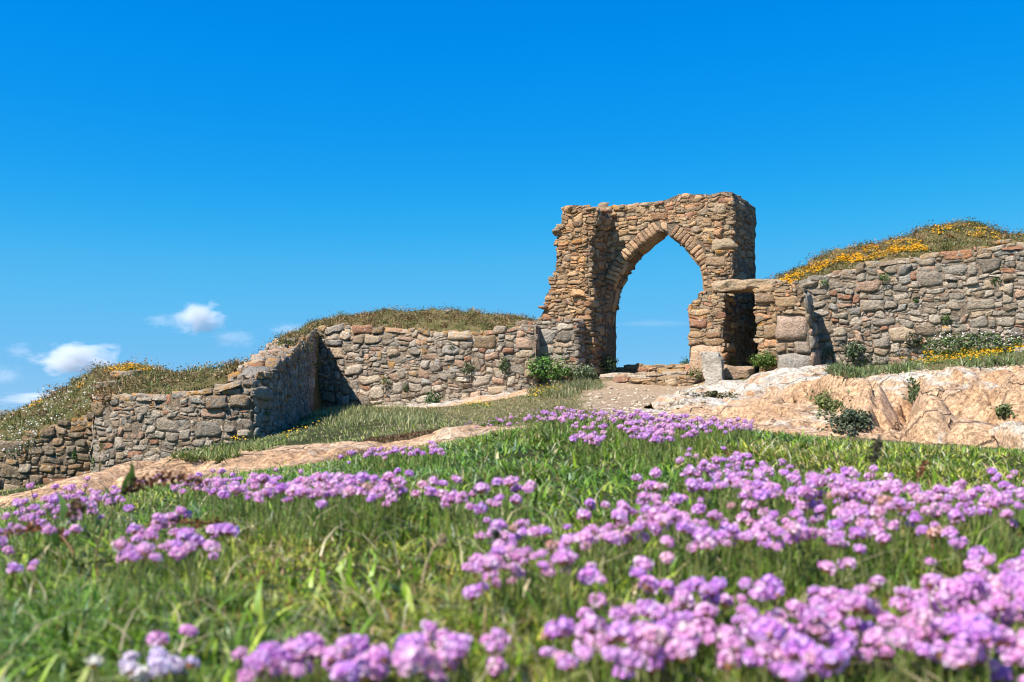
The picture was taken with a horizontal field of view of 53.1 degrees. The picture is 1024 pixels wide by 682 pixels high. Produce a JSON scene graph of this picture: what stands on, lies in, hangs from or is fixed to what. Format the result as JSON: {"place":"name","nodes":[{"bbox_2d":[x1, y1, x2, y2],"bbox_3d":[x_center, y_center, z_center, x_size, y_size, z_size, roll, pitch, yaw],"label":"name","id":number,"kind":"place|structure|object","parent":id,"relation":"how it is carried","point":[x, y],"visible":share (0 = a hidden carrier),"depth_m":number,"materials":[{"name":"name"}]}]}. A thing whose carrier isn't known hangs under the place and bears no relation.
{"place":"outdoors","nodes":[
{"label":"outdoors","id":0,"kind":"place"},
{"bbox_2d":[0,364,167,441],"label":"hill","id":1,"kind":"structure","parent":0,"point":[41,426],"depth_m":21.09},
{"bbox_2d":[0,371,99,458],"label":"campion patch","id":2,"kind":"object","parent":1,"relation":"on","point":[40,419],"visible":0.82,"depth_m":20.55,"materials":[{"name":"green plant"}]},
{"bbox_2d":[110,370,142,378],"bbox_3d":[-8.052,0.704,21.368,0.567,0.237,0.509,0,-5,0],"label":"rock","id":3,"kind":"object","parent":1,"relation":"on","point":[121,372],"visible":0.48,"depth_m":21.15,"materials":[{"name":"stone"}]},
{"bbox_2d":[99,325,322,471],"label":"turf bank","id":4,"kind":"structure","parent":0,"point":[317,402],"depth_m":19.47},
{"bbox_2d":[306,308,517,332],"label":"turf bank","id":5,"kind":"structure","parent":0,"point":[478,328],"depth_m":32.25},
{"bbox_2d":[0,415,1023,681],"bbox_3d":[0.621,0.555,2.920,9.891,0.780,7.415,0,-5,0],"label":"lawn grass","id":6,"kind":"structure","parent":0,"point":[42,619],"depth_m":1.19,"materials":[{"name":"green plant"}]},
{"bbox_2d":[0,353,1023,681],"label":"ground","id":7,"kind":"structure","parent":0,"point":[608,393],"depth_m":2.27,"materials":[{"name":"plant"}]},
{"bbox_2d":[0,519,74,570],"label":"clump","id":8,"kind":"object","parent":7,"relation":"on","point":[30,528],"visible":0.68,"depth_m":1.36,"materials":[{"name":"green plant"}]},
{"bbox_2d":[0,412,92,490],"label":"rubble wall","id":9,"kind":"structure","parent":7,"relation":"on","point":[46,458],"depth_m":19.50,"materials":[{"name":"stone"}]},
{"bbox_2d":[0,526,97,599],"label":"thrift clump","id":10,"kind":"object","parent":7,"relation":"on","point":[13,567],"visible":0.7,"depth_m":1.22,"materials":[{"name":"green plant"}]},
{"bbox_2d":[0,492,125,588],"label":"thrift clump","id":11,"kind":"object","parent":7,"relation":"on","point":[48,529],"visible":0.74,"depth_m":1.50,"materials":[{"name":"green plant"}]},
{"bbox_2d":[41,491,95,574],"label":"dock stalk","id":12,"kind":"object","parent":7,"relation":"on","point":[66,513],"visible":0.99,"depth_m":1.31,"materials":[{"name":"green plant"}]},
{"bbox_2d":[0,460,157,508],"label":"granite outcrop","id":13,"kind":"object","parent":7,"relation":"on","point":[107,478],"visible":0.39,"depth_m":5.75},
{"bbox_2d":[20,476,148,551],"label":"thrift clump","id":14,"kind":"object","parent":7,"relation":"on","point":[84,499],"visible":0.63,"depth_m":1.90,"materials":[{"name":"green plant"}]},
{"bbox_2d":[13,643,226,681],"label":"thrift clump","id":15,"kind":"object","parent":7,"relation":"on","point":[163,664],"visible":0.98,"depth_m":0.80,"materials":[{"name":"white plant"}]},
{"bbox_2d":[93,461,202,566],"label":"dock stalk","id":16,"kind":"object","parent":7,"relation":"on","point":[131,478],"visible":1,"depth_m":1.44,"materials":[{"name":"green plant"}]},
{"bbox_2d":[44,506,260,641],"bbox_3d":[-0.426,0.269,1.282,0.264,0.110,0.676,2,-6,-21],"label":"thrift clump","id":17,"kind":"object","parent":7,"relation":"on","point":[177,547],"visible":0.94,"depth_m":1.14,"materials":[{"name":"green plant"}]},
{"bbox_2d":[146,624,198,655],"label":"thrift clump","id":18,"kind":"object","parent":7,"relation":"on","point":[160,638],"visible":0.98,"depth_m":0.89,"materials":[{"name":"pink plant"}]},
{"bbox_2d":[131,468,223,529],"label":"thrift clump","id":19,"kind":"object","parent":7,"relation":"on","point":[193,493],"visible":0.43,"depth_m":2.24,"materials":[{"name":"green plant"}]},
{"bbox_2d":[126,514,237,567],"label":"clump","id":20,"kind":"object","parent":7,"relation":"on","point":[178,520],"visible":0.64,"depth_m":1.38,"materials":[{"name":"green plant"}]},
{"bbox_2d":[88,329,317,472],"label":"rubble wall","id":21,"kind":"structure","parent":7,"relation":"on","point":[142,427],"depth_m":18.33,"materials":[{"name":"stone"}]},
{"bbox_2d":[162,429,307,462],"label":"grass tussock","id":22,"kind":"object","parent":7,"relation":"on","point":[218,452],"depth_m":5.96,"materials":[{"name":"green plant"}]},
{"bbox_2d":[189,468,282,543],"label":"thrift clump","id":23,"kind":"object","parent":7,"relation":"on","point":[221,489],"visible":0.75,"depth_m":1.74,"materials":[{"name":"green plant"}]},
{"bbox_2d":[108,441,381,489],"bbox_3d":[-1.549,0.839,6.144,1.579,0.477,2.612,0,-5,0],"label":"granite outcrop","id":24,"kind":"object","parent":7,"relation":"on","point":[316,453],"visible":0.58,"depth_m":5.50,"materials":[{"name":"stone"}]},
{"bbox_2d":[188,637,323,681],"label":"thrift clump","id":25,"kind":"object","parent":7,"relation":"on","point":[278,654],"visible":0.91,"depth_m":0.76,"materials":[{"name":"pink plant"}]},
{"bbox_2d":[219,468,313,549],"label":"thrift clump","id":26,"kind":"object","parent":7,"relation":"on","point":[267,482],"visible":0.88,"depth_m":1.57,"materials":[{"name":"green plant"}]},
{"bbox_2d":[242,471,383,554],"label":"thrift clump","id":27,"kind":"object","parent":7,"relation":"on","point":[317,480],"visible":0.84,"depth_m":1.52,"materials":[{"name":"green plant"}]},
{"bbox_2d":[259,632,459,681],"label":"thrift clump","id":28,"kind":"object","parent":7,"relation":"on","point":[353,658],"visible":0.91,"depth_m":0.75,"materials":[{"name":"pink plant"}]},
{"bbox_2d":[328,446,405,476],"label":"thrift clump","id":29,"kind":"object","parent":7,"relation":"on","point":[375,452],"visible":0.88,"depth_m":2.81,"materials":[{"name":"green plant"}]},
{"bbox_2d":[300,467,440,552],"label":"thrift clump","id":30,"kind":"object","parent":7,"relation":"on","point":[383,493],"visible":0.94,"depth_m":1.54,"materials":[{"name":"green plant"}]},
{"bbox_2d":[305,402,449,426],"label":"grass tussock","id":31,"kind":"object","parent":7,"relation":"on","point":[396,418],"depth_m":19.04,"materials":[{"name":"green plant"}]},
{"bbox_2d":[360,429,438,443],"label":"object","id":32,"kind":"object","parent":7,"relation":"on","point":[398,437],"visible":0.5,"depth_m":8.21,"materials":[{"name":"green plant"}]},
{"bbox_2d":[390,440,456,476],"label":"thrift clump","id":33,"kind":"object","parent":7,"relation":"on","point":[436,451],"visible":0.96,"depth_m":2.61,"materials":[{"name":"green plant"}]},
{"bbox_2d":[309,323,541,409],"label":"rubble wall","id":34,"kind":"structure","parent":7,"relation":"on","point":[359,361],"depth_m":31.01,"materials":[{"name":"stone"}]},
{"bbox_2d":[420,533,446,590],"bbox_3d":[-0.089,0.256,1.157,0.014,0.073,0.060,-2,-6,20],"label":"grass seed head","id":35,"kind":"object","parent":7,"relation":"on","point":[442,541],"depth_m":1.17,"materials":[{"name":"brown plant"}]},
{"bbox_2d":[424,389,444,403],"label":"leafy bush","id":36,"kind":"object","parent":7,"relation":"on","point":[436,400],"visible":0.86,"depth_m":28.84,"materials":[{"name":"green plant"}]},
{"bbox_2d":[377,424,526,450],"bbox_3d":[-0.354,0.685,5.875,1.036,0.417,1.538,0,-5,0],"label":"granite outcrop","id":37,"kind":"object","parent":7,"relation":"on","point":[444,434],"visible":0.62,"depth_m":5.49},
{"bbox_2d":[410,475,501,538],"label":"thrift clump","id":38,"kind":"object","parent":7,"relation":"on","point":[447,498],"visible":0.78,"depth_m":1.50,"materials":[{"name":"green plant"}]},
{"bbox_2d":[376,389,540,407],"bbox_3d":[-1.641,1.760,29.285,5.685,0.779,2.243,-1,-5,8],"label":"granite outcrop","id":39,"kind":"object","parent":7,"relation":"on","point":[485,398],"visible":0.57,"depth_m":28.53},
{"bbox_2d":[372,619,545,681],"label":"thrift clump","id":40,"kind":"object","parent":7,"relation":"on","point":[415,651],"visible":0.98,"depth_m":0.76,"materials":[{"name":"pink plant"}]},
{"bbox_2d":[462,581,488,618],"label":"thrift clump","id":41,"kind":"object","parent":7,"relation":"on","point":[477,589],"visible":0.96,"depth_m":0.99,"materials":[{"name":"pink plant"}]},
{"bbox_2d":[463,417,522,443],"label":"thrift clump","id":42,"kind":"object","parent":7,"relation":"on","point":[497,421],"visible":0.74,"depth_m":3.56,"materials":[{"name":"green plant"}]},
{"bbox_2d":[441,476,558,570],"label":"thrift clump","id":43,"kind":"object","parent":7,"relation":"on","point":[513,485],"visible":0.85,"depth_m":1.36,"materials":[{"name":"green plant"}]},
{"bbox_2d":[0,216,1023,440],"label":"bank grass","id":44,"kind":"structure","parent":7,"relation":"on","point":[169,375],"depth_m":27.43,"materials":[{"name":"green plant"}]},
{"bbox_2d":[433,517,606,660],"bbox_3d":[-0.007,0.254,1.137,0.222,0.119,0.507,0,-5,0],"label":"thrift clump","id":45,"kind":"object","parent":7,"relation":"on","point":[493,564],"visible":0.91,"depth_m":1.04,"materials":[{"name":"green plant"}]},
{"bbox_2d":[501,406,588,444],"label":"thrift clump","id":46,"kind":"object","parent":7,"relation":"on","point":[550,423],"visible":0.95,"depth_m":3.21,"materials":[{"name":"green plant"}]},
{"bbox_2d":[519,353,578,383],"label":"leafy bush","id":47,"kind":"object","parent":7,"relation":"on","point":[555,370],"visible":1,"depth_m":29.39,"materials":[{"name":"green plant"}]},
{"bbox_2d":[503,620,604,681],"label":"thrift clump","id":48,"kind":"object","parent":7,"relation":"on","point":[546,651],"visible":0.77,"depth_m":0.85,"materials":[{"name":"pink plant"}]},
{"bbox_2d":[525,376,609,398],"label":"grass tussock","id":49,"kind":"object","parent":7,"relation":"on","point":[579,385],"depth_m":26.66,"materials":[{"name":"green plant"}]},
{"bbox_2d":[540,408,617,432],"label":"thrift clump","id":50,"kind":"object","parent":7,"relation":"on","point":[582,420],"visible":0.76,"depth_m":3.41,"materials":[{"name":"purple plant"}]},
{"bbox_2d":[507,523,661,654],"bbox_3d":[0.084,0.256,1.126,0.207,0.111,0.500,-1,-5,13],"label":"thrift clump","id":51,"kind":"object","parent":7,"relation":"on","point":[565,555],"visible":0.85,"depth_m":1.06,"materials":[{"name":"green plant"}]},
{"bbox_2d":[562,363,606,379],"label":"grass tussock","id":52,"kind":"object","parent":7,"relation":"on","point":[584,373],"depth_m":29.26,"materials":[{"name":"green plant"}]},
{"bbox_2d":[514,565,661,681],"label":"thrift clump","id":53,"kind":"object","parent":7,"relation":"on","point":[585,632],"visible":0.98,"depth_m":0.79,"materials":[{"name":"pink plant"}]},
{"bbox_2d":[558,421,619,467],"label":"thrift clump","id":54,"kind":"object","parent":7,"relation":"on","point":[594,441],"visible":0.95,"depth_m":2.43,"materials":[{"name":"green plant"}]},
{"bbox_2d":[557,498,657,583],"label":"thrift clump","id":55,"kind":"object","parent":7,"relation":"on","point":[584,514],"visible":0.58,"depth_m":1.29,"materials":[{"name":"green plant"}]},
{"bbox_2d":[589,409,680,453],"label":"thrift clump","id":56,"kind":"object","parent":7,"relation":"on","point":[629,423],"visible":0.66,"depth_m":2.92,"materials":[{"name":"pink plant"}]},
{"bbox_2d":[527,551,747,681],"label":"thrift clump","id":57,"kind":"object","parent":7,"relation":"on","point":[678,636],"visible":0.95,"depth_m":0.84,"materials":[{"name":"pink plant"}]},
{"bbox_2d":[599,371,689,378],"bbox_3d":[4.023,1.254,29.744,2.940,0.710,1.101,-3,-6,30],"label":"stone step","id":58,"kind":"object","parent":7,"relation":"on","point":[644,375],"visible":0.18,"depth_m":29.36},
{"bbox_2d":[515,192,782,386],"bbox_3d":[4.305,-1.074,30.610,7.859,6.540,3.760,-2,-6,24],"label":"castle gateway","id":59,"kind":"object","parent":7,"relation":"on","point":[603,249],"visible":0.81,"depth_m":30.20,"materials":[{"name":"stone"}]},
{"bbox_2d":[599,353,619,373],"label":"wall plant","id":60,"kind":"object","parent":59,"relation":"attached to","point":[608,363],"depth_m":30.56,"materials":[{"name":"green plant"}]},
{"bbox_2d":[586,491,713,603],"bbox_3d":[0.187,0.250,1.283,0.191,0.118,0.530,-1,-5,6],"label":"thrift clump","id":61,"kind":"object","parent":7,"relation":"on","point":[657,522],"visible":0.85,"depth_m":1.21,"materials":[{"name":"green plant"}]},
{"bbox_2d":[612,413,690,474],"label":"thrift clump","id":62,"kind":"object","parent":7,"relation":"on","point":[653,448],"visible":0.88,"depth_m":2.33,"materials":[{"name":"green plant"}]},
{"bbox_2d":[610,467,693,549],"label":"thrift clump","id":63,"kind":"object","parent":7,"relation":"on","point":[649,486],"visible":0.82,"depth_m":1.50,"materials":[{"name":"pink plant"}]},
{"bbox_2d":[616,363,689,373],"bbox_3d":[4.358,1.057,31.145,3.489,0.792,0.668,-3,-6,30],"label":"stone step","id":64,"kind":"object","parent":7,"relation":"on","point":[640,367],"visible":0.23,"depth_m":31.02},
{"bbox_2d":[613,375,702,385],"bbox_3d":[4.026,1.316,28.141,2.419,0.748,1.040,-3,-6,30],"label":"stone step","id":65,"kind":"object","parent":7,"relation":"on","point":[677,380],"visible":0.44,"depth_m":27.68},
{"bbox_2d":[581,383,760,431],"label":"gravel","id":66,"kind":"structure","parent":7,"relation":"on","point":[626,412],"depth_m":15.11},
{"bbox_2d":[653,413,739,467],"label":"thrift clump","id":67,"kind":"object","parent":7,"relation":"on","point":[692,433],"visible":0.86,"depth_m":2.54,"materials":[{"name":"green plant"}]},
{"bbox_2d":[700,351,723,384],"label":"standing slab","id":68,"kind":"structure","parent":7,"relation":"on","point":[713,365],"depth_m":26.71,"materials":[{"name":"stone"}]},
{"bbox_2d":[649,503,775,616],"bbox_3d":[0.236,0.254,1.197,0.214,0.107,0.450,0,-5,0],"label":"thrift clump","id":69,"kind":"object","parent":7,"relation":"on","point":[710,541],"visible":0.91,"depth_m":1.15,"materials":[{"name":"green plant"}]},
{"bbox_2d":[675,416,766,452],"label":"thrift clump","id":70,"kind":"object","parent":7,"relation":"on","point":[730,423],"visible":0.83,"depth_m":2.90,"materials":[{"name":"green plant"}]},
{"bbox_2d":[639,405,812,435],"bbox_3d":[1.797,0.764,8.599,1.411,0.477,3.523,0,-5,0],"label":"granite outcrop","id":71,"kind":"object","parent":7,"relation":"on","point":[692,412],"visible":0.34,"depth_m":8.47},
{"bbox_2d":[660,446,792,541],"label":"thrift clump","id":72,"kind":"object","parent":7,"relation":"on","point":[714,484],"visible":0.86,"depth_m":1.60,"materials":[{"name":"pink plant"}]},
{"bbox_2d":[723,365,754,379],"bbox_3d":[6.021,0.853,27.240,0.927,0.402,0.669,-3,-6,32],"label":"doorstep","id":73,"kind":"object","parent":7,"relation":"on","point":[736,372],"visible":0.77,"depth_m":27.02,"materials":[{"name":"stone"}]},
{"bbox_2d":[644,365,864,409],"bbox_3d":[3.444,0.777,13.630,3.528,1.112,7.738,0,-5,0],"label":"granite outcrop","id":74,"kind":"object","parent":7,"relation":"on","point":[756,386],"visible":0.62,"depth_m":12.86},
{"bbox_2d":[683,390,740,397],"bbox_3d":[2.484,0.671,12.809,0.688,0.162,1.644,-1,-5,10],"label":"moss mat","id":75,"kind":"object","parent":74,"relation":"on","point":[715,392],"visible":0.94,"depth_m":12.65,"materials":[{"name":"green plant"}]},
{"bbox_2d":[738,350,776,370],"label":"shrub","id":76,"kind":"object","parent":7,"relation":"on","point":[761,361],"depth_m":26.87,"materials":[{"name":"green plant"}]},
{"bbox_2d":[668,573,870,681],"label":"thrift clump","id":77,"kind":"object","parent":7,"relation":"on","point":[767,632],"visible":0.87,"depth_m":0.82,"materials":[{"name":"purple plant"}]},
{"bbox_2d":[727,459,831,552],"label":"thrift clump","id":78,"kind":"object","parent":7,"relation":"on","point":[769,491],"visible":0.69,"depth_m":1.52,"materials":[{"name":"purple plant"}]},
{"bbox_2d":[713,498,875,610],"bbox_3d":[0.304,0.249,1.242,0.218,0.108,0.458,0,-5,0],"label":"thrift clump","id":79,"kind":"object","parent":7,"relation":"on","point":[787,530],"visible":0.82,"depth_m":1.16,"materials":[{"name":"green plant"}]},
{"bbox_2d":[771,467,871,558],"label":"thrift clump","id":80,"kind":"object","parent":7,"relation":"on","point":[840,494],"visible":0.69,"depth_m":1.42,"materials":[{"name":"purple plant"}]},
{"bbox_2d":[766,504,914,603],"bbox_3d":[0.385,0.249,1.219,0.232,0.109,0.428,0,-5,0],"label":"thrift clump","id":81,"kind":"object","parent":7,"relation":"on","point":[835,538],"visible":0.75,"depth_m":1.16,"materials":[{"name":"green plant"}]},
{"bbox_2d":[737,584,944,681],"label":"thrift clump","id":82,"kind":"object","parent":7,"relation":"on","point":[820,616],"visible":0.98,"depth_m":0.82,"materials":[{"name":"pink plant"}]},
{"bbox_2d":[676,363,1023,447],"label":"granite outcrop","id":83,"kind":"object","parent":7,"relation":"on","point":[955,405],"visible":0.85,"depth_m":8.09,"materials":[{"name":"stone"}]},
{"bbox_2d":[795,385,850,418],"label":"cushion plant","id":84,"kind":"object","parent":83,"relation":"on","point":[821,400],"visible":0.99,"depth_m":8.28,"materials":[{"name":"green plant"}]},
{"bbox_2d":[813,400,878,437],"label":"cushion plant","id":85,"kind":"object","parent":83,"relation":"on","point":[851,418],"visible":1,"depth_m":7.62,"materials":[{"name":"green plant"}]},
{"bbox_2d":[902,376,919,403],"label":"cushion plant","id":86,"kind":"object","parent":83,"relation":"on","point":[914,389],"visible":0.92,"depth_m":9.72,"materials":[{"name":"green plant"}]},
{"bbox_2d":[994,403,1017,419],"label":"cushion plant","id":87,"kind":"object","parent":83,"relation":"on","point":[1002,410],"visible":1,"depth_m":7.38,"materials":[{"name":"green plant"}]},
{"bbox_2d":[816,465,930,585],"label":"thrift clump","id":88,"kind":"object","parent":7,"relation":"on","point":[874,498],"visible":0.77,"depth_m":1.37,"materials":[{"name":"purple plant"}]},
{"bbox_2d":[867,435,882,480],"bbox_3d":[0.622,0.223,1.759,0.060,0.122,0.024,5,-7,-44],"label":"grass seed head","id":89,"kind":"object","parent":7,"relation":"on","point":[877,444],"depth_m":1.76,"materials":[{"name":"green plant"}]},
{"bbox_2d":[817,557,936,603],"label":"thrift clump","id":90,"kind":"object","parent":7,"relation":"on","point":[827,567],"visible":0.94,"depth_m":1.05,"materials":[{"name":"purple plant"}]},
{"bbox_2d":[753,242,1023,372],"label":"rubble wall","id":91,"kind":"structure","parent":7,"relation":"on","point":[806,322],"depth_m":26.43,"materials":[{"name":"stone"}]},
{"bbox_2d":[842,340,865,358],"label":"wall plant","id":92,"kind":"object","parent":91,"relation":"attached to","point":[849,349],"depth_m":26.75,"materials":[{"name":"green plant"}]},
{"bbox_2d":[858,478,973,571],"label":"thrift clump","id":93,"kind":"object","parent":7,"relation":"on","point":[919,496],"visible":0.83,"depth_m":1.29,"materials":[{"name":"green plant"}]},
{"bbox_2d":[813,587,1023,681],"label":"thrift clump","id":94,"kind":"object","parent":7,"relation":"on","point":[906,633],"visible":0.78,"depth_m":0.79,"materials":[{"name":"purple plant"}]},
{"bbox_2d":[816,502,1021,604],"bbox_3d":[0.501,0.252,1.236,0.233,0.104,0.491,-3,-6,28],"label":"thrift clump","id":95,"kind":"object","parent":7,"relation":"on","point":[937,531],"visible":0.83,"depth_m":1.18,"materials":[{"name":"green plant"}]},
{"bbox_2d":[814,331,1023,377],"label":"grass tussock","id":96,"kind":"object","parent":7,"relation":"on","point":[843,370],"depth_m":10.96,"materials":[{"name":"green plant"}]},
{"bbox_2d":[866,572,1023,681],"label":"thrift clump","id":97,"kind":"object","parent":7,"relation":"on","point":[950,594],"visible":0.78,"depth_m":0.85,"materials":[{"name":"purple plant"}]},
{"bbox_2d":[901,343,1023,364],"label":"trefoil patch","id":98,"kind":"object","parent":7,"relation":"on","point":[965,352],"visible":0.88,"depth_m":25.62,"materials":[{"name":"yellow plant"}]},
{"bbox_2d":[908,327,1023,351],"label":"campion patch","id":99,"kind":"object","parent":7,"relation":"on","point":[945,343],"visible":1,"depth_m":25.86,"materials":[{"name":"green plant"}]},
{"bbox_2d":[910,599,1023,681],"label":"thrift clump","id":100,"kind":"object","parent":7,"relation":"on","point":[1010,656],"visible":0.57,"depth_m":0.76,"materials":[{"name":"purple plant"}]},
{"bbox_2d":[913,467,1023,573],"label":"thrift clump","id":101,"kind":"object","parent":7,"relation":"on","point":[996,500],"visible":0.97,"depth_m":1.31,"materials":[{"name":"green plant"}]},
{"bbox_2d":[937,546,1023,674],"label":"thrift clump","id":102,"kind":"object","parent":7,"relation":"on","point":[1007,581],"visible":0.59,"depth_m":0.92,"materials":[{"name":"purple plant"}]},
{"bbox_2d":[989,421,1023,449],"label":"granite boulder","id":103,"kind":"object","parent":7,"relation":"on","point":[1008,434],"visible":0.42,"depth_m":6.78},
{"bbox_2d":[0,351,1023,495],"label":"hillside grass","id":104,"kind":"structure","parent":0,"point":[444,423],"depth_m":14.16,"materials":[{"name":"green plant"}]},
{"bbox_2d":[0,0,1023,414],"label":"sky","id":105,"kind":"structure","parent":0,"point":[182,182],"materials":[{"name":"blue"}]},
{"bbox_2d":[755,221,1023,371],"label":"turf bank","id":106,"kind":"structure","parent":0,"point":[915,253],"depth_m":28.34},
{"bbox_2d":[780,253,846,283],"bbox_3d":[8.178,-1.913,28.492,1.606,1.295,2.345,-4,-7,37],"label":"trefoil patch","id":107,"kind":"object","parent":106,"relation":"on","point":[813,271],"visible":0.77,"depth_m":28.82,"materials":[{"name":"yellow plant"}]},
{"bbox_2d":[843,238,930,264],"bbox_3d":[10.758,-2.600,28.541,2.344,1.002,2.322,4,-7,-36],"label":"trefoil patch","id":108,"kind":"object","parent":106,"relation":"on","point":[884,254],"visible":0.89,"depth_m":28.41,"materials":[{"name":"yellow plant"}]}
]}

